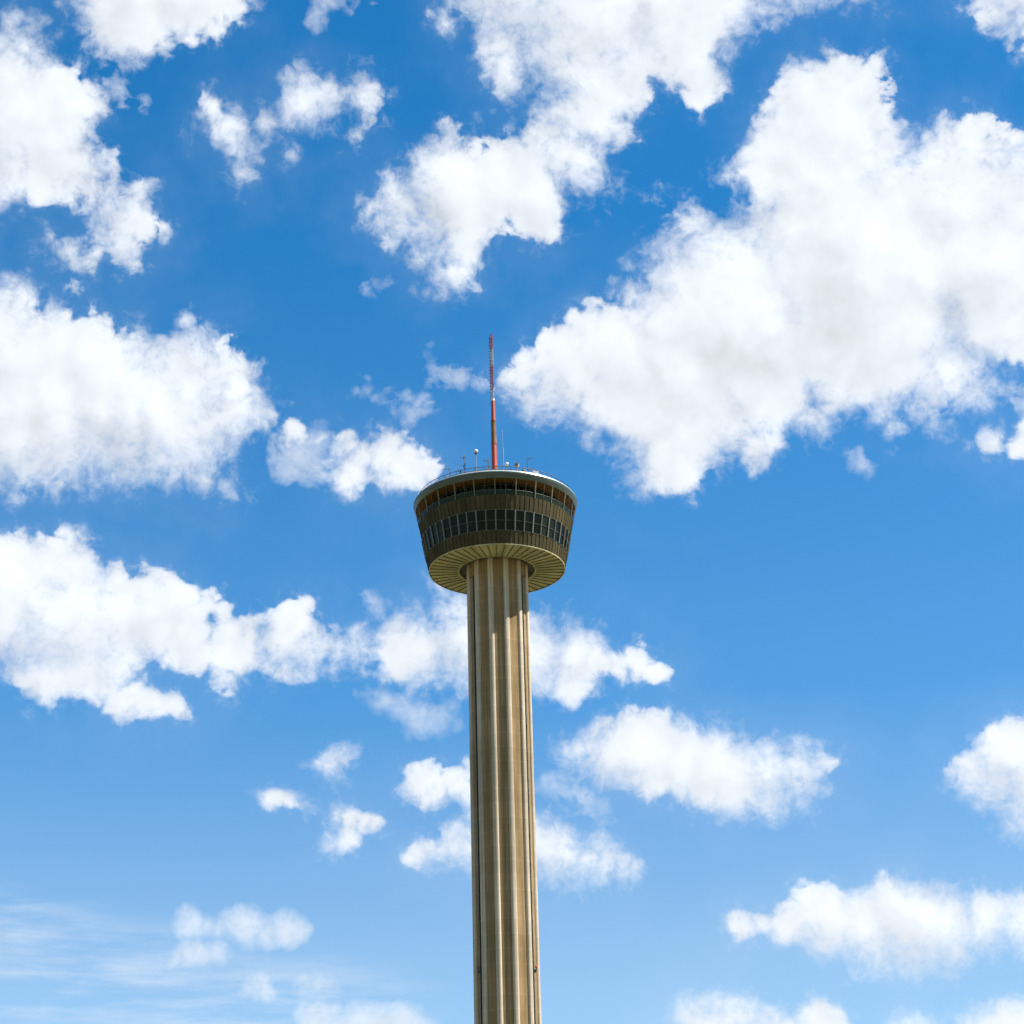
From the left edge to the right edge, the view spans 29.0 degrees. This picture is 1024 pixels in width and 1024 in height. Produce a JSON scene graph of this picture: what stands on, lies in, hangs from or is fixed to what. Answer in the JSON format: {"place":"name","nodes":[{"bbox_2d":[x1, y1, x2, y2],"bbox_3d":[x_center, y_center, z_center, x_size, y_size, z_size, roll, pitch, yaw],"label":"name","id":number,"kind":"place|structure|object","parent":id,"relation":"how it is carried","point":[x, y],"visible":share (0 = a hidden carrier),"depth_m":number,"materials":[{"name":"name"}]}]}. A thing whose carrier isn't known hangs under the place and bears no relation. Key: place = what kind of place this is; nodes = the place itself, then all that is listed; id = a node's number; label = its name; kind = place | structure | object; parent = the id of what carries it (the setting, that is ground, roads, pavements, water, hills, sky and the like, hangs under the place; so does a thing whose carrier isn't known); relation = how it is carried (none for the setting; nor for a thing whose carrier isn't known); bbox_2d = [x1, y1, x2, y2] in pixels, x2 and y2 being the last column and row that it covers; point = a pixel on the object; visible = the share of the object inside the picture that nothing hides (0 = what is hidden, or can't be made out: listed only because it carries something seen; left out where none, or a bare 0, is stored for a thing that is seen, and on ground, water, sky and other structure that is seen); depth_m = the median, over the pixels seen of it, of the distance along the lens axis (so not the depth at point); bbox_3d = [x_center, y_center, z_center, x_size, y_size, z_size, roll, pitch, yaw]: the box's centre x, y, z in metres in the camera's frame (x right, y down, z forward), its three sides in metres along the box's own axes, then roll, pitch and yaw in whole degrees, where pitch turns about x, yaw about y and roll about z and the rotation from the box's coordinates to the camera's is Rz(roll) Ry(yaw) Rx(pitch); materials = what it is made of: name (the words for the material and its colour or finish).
{"place":"outdoors","nodes":[
{"label":"outdoors","id":0,"kind":"place"},
{"bbox_2d":[0,0,1023,1023],"label":"sky","id":1,"kind":"structure","parent":0,"point":[745,277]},
{"label":"plaza","id":2,"kind":"structure","parent":0,"visible":0},
{"bbox_2d":[413,466,576,1023],"bbox_3d":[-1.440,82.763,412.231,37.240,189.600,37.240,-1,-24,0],"label":"observation tower","id":3,"kind":"structure","parent":2,"relation":"on","point":[495,544],"depth_m":427.71,"materials":[{"name":"beige concrete"}]},
{"bbox_2d":[422,536,427,556],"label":"window","id":4,"kind":"structure","parent":3,"relation":"in","point":[425,551],"depth_m":443.28,"materials":[{"name":"black glass"}]},
{"bbox_2d":[423,531,429,552],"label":"window","id":5,"kind":"structure","parent":3,"relation":"in","point":[424,534],"depth_m":441.33,"materials":[{"name":"black glass"}]},
{"bbox_2d":[426,527,433,548],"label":"window","id":6,"kind":"structure","parent":3,"relation":"in","point":[428,532],"depth_m":439.40,"materials":[{"name":"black glass"}]},
{"bbox_2d":[430,523,437,545],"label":"window","id":7,"kind":"structure","parent":3,"relation":"in","point":[432,528],"depth_m":437.63,"materials":[{"name":"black glass"}]},
{"bbox_2d":[435,520,443,542],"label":"window","id":8,"kind":"structure","parent":3,"relation":"in","point":[439,530],"depth_m":436.09,"materials":[{"name":"black glass"}]},
{"bbox_2d":[436,493,446,501],"bbox_3d":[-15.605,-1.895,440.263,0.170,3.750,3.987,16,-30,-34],"label":"observation window","id":9,"kind":"structure","parent":3,"relation":"in","point":[443,496],"depth_m":440.80,"materials":[{"name":"glass"}]},
{"bbox_2d":[441,517,451,539],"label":"window","id":10,"kind":"structure","parent":3,"relation":"in","point":[445,522],"depth_m":434.60,"materials":[{"name":"black glass"}]},
{"bbox_2d":[447,488,459,496],"bbox_3d":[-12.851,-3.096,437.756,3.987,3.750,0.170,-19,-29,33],"label":"observation window","id":11,"kind":"structure","parent":3,"relation":"in","point":[457,491],"depth_m":438.33,"materials":[{"name":"glass"}]},
{"bbox_2d":[449,514,458,536],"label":"window","id":12,"kind":"structure","parent":3,"relation":"in","point":[453,523],"depth_m":433.43,"materials":[{"name":"black glass"}]},
{"bbox_2d":[457,512,467,534],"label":"window","id":13,"kind":"structure","parent":3,"relation":"in","point":[461,518],"depth_m":432.38,"materials":[{"name":"black glass"}]},
{"bbox_2d":[460,485,476,492],"bbox_3d":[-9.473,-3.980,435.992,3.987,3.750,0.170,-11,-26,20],"label":"observation window","id":14,"kind":"structure","parent":3,"relation":"in","point":[470,488],"depth_m":436.51,"materials":[{"name":"glass"}]},
{"bbox_2d":[466,511,475,532],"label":"window","id":15,"kind":"structure","parent":3,"relation":"in","point":[470,516],"depth_m":431.64,"materials":[{"name":"black glass"}]},
{"bbox_2d":[475,510,485,531],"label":"window","id":16,"kind":"structure","parent":3,"relation":"in","point":[479,514],"depth_m":431.11,"materials":[{"name":"black glass"}]},
{"bbox_2d":[477,483,494,489],"bbox_3d":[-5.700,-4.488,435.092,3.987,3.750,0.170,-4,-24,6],"label":"observation window","id":17,"kind":"structure","parent":3,"relation":"in","point":[481,486],"depth_m":435.55,"materials":[{"name":"glass"}]},
{"bbox_2d":[485,509,494,530],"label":"window","id":18,"kind":"structure","parent":3,"relation":"in","point":[489,513],"depth_m":430.90,"materials":[{"name":"black glass"}]},
{"bbox_2d":[488,333,496,468],"bbox_3d":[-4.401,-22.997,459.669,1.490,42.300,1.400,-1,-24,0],"label":"antenna mast","id":19,"kind":"object","parent":3,"relation":"on","point":[493,442],"visible":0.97,"depth_m":458.92,"materials":[{"name":"metal"}]},
{"bbox_2d":[495,509,504,529],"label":"window","id":20,"kind":"structure","parent":3,"relation":"in","point":[499,513],"depth_m":430.90,"materials":[{"name":"grey glass"}]},
{"bbox_2d":[495,483,512,489],"bbox_3d":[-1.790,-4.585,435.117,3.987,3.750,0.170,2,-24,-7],"label":"observation window","id":21,"kind":"structure","parent":3,"relation":"in","point":[497,485],"depth_m":435.66,"materials":[{"name":"glass"}]},
{"bbox_2d":[505,509,514,530],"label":"window","id":22,"kind":"structure","parent":3,"relation":"in","point":[509,513],"depth_m":431.22,"materials":[{"name":"black glass"}]},
{"bbox_2d":[514,509,523,531],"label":"window","id":23,"kind":"structure","parent":3,"relation":"in","point":[519,514],"depth_m":431.64,"materials":[{"name":"black glass"}]},
{"bbox_2d":[512,484,528,490],"bbox_3d":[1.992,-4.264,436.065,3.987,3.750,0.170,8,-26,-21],"label":"observation window","id":24,"kind":"structure","parent":3,"relation":"in","point":[518,487],"depth_m":436.62,"materials":[{"name":"glass"}]},
{"bbox_2d":[524,511,532,532],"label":"window","id":25,"kind":"structure","parent":3,"relation":"in","point":[528,516],"depth_m":432.48,"materials":[{"name":"black glass"}]},
{"bbox_2d":[529,486,542,494],"bbox_3d":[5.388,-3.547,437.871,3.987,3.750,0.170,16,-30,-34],"label":"observation window","id":26,"kind":"structure","parent":3,"relation":"in","point":[531,489],"depth_m":438.33,"materials":[{"name":"glass"}]},
{"bbox_2d":[532,512,541,534],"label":"window","id":27,"kind":"structure","parent":3,"relation":"in","point":[536,525],"depth_m":433.43,"materials":[{"name":"black glass"}]},
{"bbox_2d":[540,514,548,536],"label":"window","id":28,"kind":"structure","parent":3,"relation":"in","point":[544,519],"depth_m":434.60,"materials":[{"name":"black glass"}]},
{"bbox_2d":[543,490,553,498],"bbox_3d":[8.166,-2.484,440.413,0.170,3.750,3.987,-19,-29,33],"label":"observation window","id":29,"kind":"structure","parent":3,"relation":"in","point":[545,493],"depth_m":440.69,"materials":[{"name":"glass"}]},
{"bbox_2d":[547,517,554,539],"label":"window","id":30,"kind":"structure","parent":3,"relation":"in","point":[551,524],"depth_m":435.98,"materials":[{"name":"grey glass"}]},
{"bbox_2d":[553,520,560,542],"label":"window","id":31,"kind":"structure","parent":3,"relation":"in","point":[557,524],"depth_m":437.58,"materials":[{"name":"grey glass"}]},
{"bbox_2d":[558,523,564,545],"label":"window","id":32,"kind":"structure","parent":3,"relation":"in","point":[562,528],"depth_m":439.18,"materials":[{"name":"glass"}]},
{"bbox_2d":[562,526,567,548],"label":"window","id":33,"kind":"structure","parent":3,"relation":"in","point":[566,530],"depth_m":440.90,"materials":[{"name":"glass"}]},
{"bbox_2d":[565,530,569,552],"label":"window","id":34,"kind":"structure","parent":3,"relation":"in","point":[568,534],"depth_m":442.52,"materials":[{"name":"glass"}]}
]}

